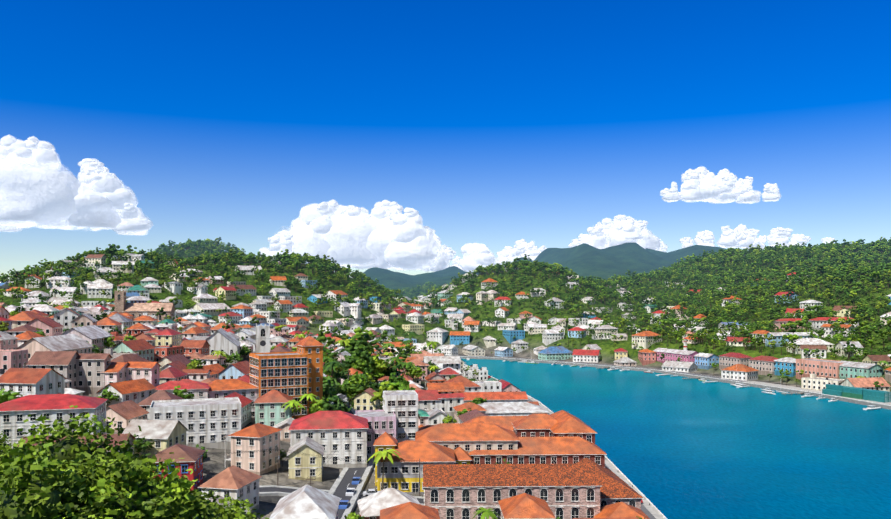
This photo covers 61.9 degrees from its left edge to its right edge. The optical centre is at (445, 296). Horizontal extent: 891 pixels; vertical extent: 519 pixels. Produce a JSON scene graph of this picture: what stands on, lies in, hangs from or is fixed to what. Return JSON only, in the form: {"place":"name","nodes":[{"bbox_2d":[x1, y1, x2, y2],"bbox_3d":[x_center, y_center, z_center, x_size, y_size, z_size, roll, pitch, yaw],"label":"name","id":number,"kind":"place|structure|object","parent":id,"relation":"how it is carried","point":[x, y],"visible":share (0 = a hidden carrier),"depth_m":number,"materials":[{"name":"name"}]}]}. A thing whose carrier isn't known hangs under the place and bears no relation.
{"place":"outdoors","nodes":[
{"label":"outdoors","id":0,"kind":"place"},
{"bbox_2d":[0,135,152,235],"bbox_3d":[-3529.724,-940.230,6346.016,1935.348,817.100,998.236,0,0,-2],"label":"cloud","id":1,"kind":"structure","parent":0,"point":[39,188],"depth_m":6110.29,"materials":[{"name":"white"}]},
{"bbox_2d":[198,375,467,518],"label":"street","id":2,"kind":"structure","parent":0,"point":[342,484],"depth_m":171.85,"materials":[{"name":"grey asphalt"}]},
{"bbox_2d":[338,365,642,508],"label":"cars","id":3,"kind":"object","parent":2,"relation":"on","point":[343,504],"visible":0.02,"depth_m":168.97,"materials":[{"name":"paint"}]},
{"bbox_2d":[259,199,455,271],"bbox_3d":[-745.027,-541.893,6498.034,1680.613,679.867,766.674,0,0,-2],"label":"cloud","id":4,"kind":"structure","parent":0,"point":[385,234],"depth_m":6246.55,"materials":[{"name":"white"}]},
{"bbox_2d":[0,242,890,518],"bbox_3d":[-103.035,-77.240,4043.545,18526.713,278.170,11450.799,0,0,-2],"label":"hilly terrain","id":5,"kind":"structure","parent":0,"point":[585,260],"depth_m":719.72,"materials":[{"name":"green plant"}]},
{"bbox_2d":[0,431,15,460],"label":"tree","id":6,"kind":"object","parent":5,"relation":"on","point":[8,448],"visible":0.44,"depth_m":137.94,"materials":[{"name":"green plant"}]},
{"bbox_2d":[43,435,106,454],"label":"tree","id":7,"kind":"object","parent":5,"relation":"on","point":[77,439],"depth_m":135.88,"materials":[{"name":"green plant"}]},
{"bbox_2d":[0,405,162,484],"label":"tree","id":8,"kind":"object","parent":5,"relation":"on","point":[73,447],"visible":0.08,"depth_m":53.71,"materials":[{"name":"green plant"}]},
{"bbox_2d":[0,442,178,518],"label":"tree","id":9,"kind":"object","parent":5,"relation":"on","point":[25,493],"visible":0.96,"depth_m":43.11,"materials":[{"name":"green plant"}]},
{"bbox_2d":[14,444,218,518],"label":"tree","id":10,"kind":"object","parent":5,"relation":"on","point":[181,496],"visible":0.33,"depth_m":47.97,"materials":[{"name":"green plant"}]},
{"bbox_2d":[18,445,363,518],"bbox_3d":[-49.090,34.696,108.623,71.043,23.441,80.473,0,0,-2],"label":"tree","id":11,"kind":"object","parent":5,"relation":"on","point":[352,515],"depth_m":139.27,"materials":[{"name":"green plant"}]},
{"bbox_2d":[166,475,251,518],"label":"tree","id":12,"kind":"object","parent":5,"relation":"on","point":[202,507],"visible":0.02,"depth_m":55.62,"materials":[{"name":"green plant"}]},
{"bbox_2d":[0,306,438,462],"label":"tree","id":13,"kind":"object","parent":5,"relation":"on","point":[378,371],"visible":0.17,"depth_m":301.10,"materials":[{"name":"green plant"}]},
{"bbox_2d":[196,509,255,518],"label":"tree","id":14,"kind":"object","parent":5,"relation":"on","point":[239,516],"visible":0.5,"depth_m":51.09,"materials":[{"name":"green plant"}]},
{"bbox_2d":[195,486,268,518],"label":"tree","id":15,"kind":"object","parent":5,"relation":"on","point":[236,506],"visible":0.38,"depth_m":60.93,"materials":[{"name":"green plant"}]},
{"bbox_2d":[0,310,486,453],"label":"tree","id":16,"kind":"object","parent":5,"relation":"on","point":[9,396],"visible":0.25,"depth_m":285.92,"materials":[{"name":"green plant"}]},
{"bbox_2d":[35,312,509,466],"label":"tree","id":17,"kind":"object","parent":5,"relation":"on","point":[358,347],"visible":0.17,"depth_m":283.42,"materials":[{"name":"green plant"}]},
{"bbox_2d":[77,347,498,434],"bbox_3d":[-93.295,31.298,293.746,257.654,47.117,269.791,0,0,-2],"label":"tree","id":18,"kind":"object","parent":5,"relation":"on","point":[364,367],"visible":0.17,"depth_m":331.88,"materials":[{"name":"green plant"}]},
{"bbox_2d":[102,369,493,495],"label":"utility poles","id":19,"kind":"object","parent":5,"relation":"on","point":[310,479],"visible":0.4,"depth_m":170.84,"materials":[{"name":"wood"}]},
{"bbox_2d":[3,448,644,518],"bbox_3d":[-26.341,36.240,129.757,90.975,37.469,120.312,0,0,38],"label":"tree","id":20,"kind":"object","parent":5,"relation":"on","point":[26,454],"visible":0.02,"depth_m":132.43,"materials":[{"name":"green plant"}]},
{"bbox_2d":[0,253,890,518],"bbox_3d":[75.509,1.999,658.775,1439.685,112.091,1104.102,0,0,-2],"label":"town buildings","id":21,"kind":"structure","parent":5,"relation":"on","point":[556,467],"depth_m":231.87,"materials":[{"name":"paint"}]},
{"bbox_2d":[0,236,890,386],"bbox_3d":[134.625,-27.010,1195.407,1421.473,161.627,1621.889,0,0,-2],"label":"tree","id":22,"kind":"object","parent":5,"relation":"on","point":[367,337],"visible":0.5,"depth_m":754.10,"materials":[{"name":"green plant"}]},
{"bbox_2d":[36,302,888,418],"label":"palm tree","id":23,"kind":"object","parent":5,"relation":"on","point":[311,396],"visible":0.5,"depth_m":326.78,"materials":[{"name":"green plant"}]},
{"bbox_2d":[64,301,890,419],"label":"palm tree","id":24,"kind":"object","parent":5,"relation":"on","point":[344,342],"visible":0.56,"depth_m":423.61,"materials":[{"name":"green plant"}]},
{"bbox_2d":[123,331,842,518],"bbox_3d":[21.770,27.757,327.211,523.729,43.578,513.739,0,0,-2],"label":"palm tree","id":25,"kind":"object","parent":5,"relation":"on","point":[486,513],"visible":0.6,"depth_m":313.93,"materials":[{"name":"green plant"}]},
{"bbox_2d":[0,0,890,278],"label":"sky","id":26,"kind":"structure","parent":0,"point":[501,123],"materials":[{"name":"blue"}]},
{"bbox_2d":[451,243,496,271],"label":"cloud","id":27,"kind":"structure","parent":0,"point":[475,255],"depth_m":6913.88,"materials":[{"name":"white"}]},
{"bbox_2d":[496,239,546,264],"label":"cloud","id":28,"kind":"structure","parent":0,"point":[520,248],"depth_m":6925.43,"materials":[{"name":"white"}]},
{"bbox_2d":[568,215,667,251],"bbox_3d":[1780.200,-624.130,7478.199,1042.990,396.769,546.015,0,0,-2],"label":"cloud","id":29,"kind":"structure","parent":0,"point":[617,230],"depth_m":7345.57,"materials":[{"name":"white"}]},
{"bbox_2d":[444,355,890,518],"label":"quay road","id":30,"kind":"structure","parent":0,"point":[649,509],"depth_m":441.42,"materials":[{"name":"concrete"}]},
{"bbox_2d":[822,384,890,402],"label":"dock containers","id":31,"kind":"object","parent":30,"relation":"on","point":[861,393],"visible":1,"depth_m":392.45,"materials":[{"name":"metal"}]},
{"bbox_2d":[461,359,890,518],"bbox_3d":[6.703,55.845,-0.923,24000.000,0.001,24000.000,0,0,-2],"label":"water","id":32,"kind":"structure","parent":0,"point":[678,447],"depth_m":286.21,"materials":[{"name":"blue liquid"}]},
{"bbox_2d":[460,357,880,409],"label":"boats","id":33,"kind":"object","parent":32,"relation":"on","point":[770,391],"visible":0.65,"depth_m":461.41,"materials":[{"name":"paint"}]},
{"bbox_2d":[660,167,780,203],"bbox_3d":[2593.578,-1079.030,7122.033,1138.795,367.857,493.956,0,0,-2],"label":"cloud","id":34,"kind":"structure","parent":0,"point":[703,184],"depth_m":7020.62,"materials":[{"name":"white"}]},
{"bbox_2d":[679,224,834,248],"bbox_3d":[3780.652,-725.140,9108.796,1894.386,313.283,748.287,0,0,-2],"label":"cloud","id":35,"kind":"structure","parent":0,"point":[741,236],"depth_m":8960.05,"materials":[{"name":"white"}]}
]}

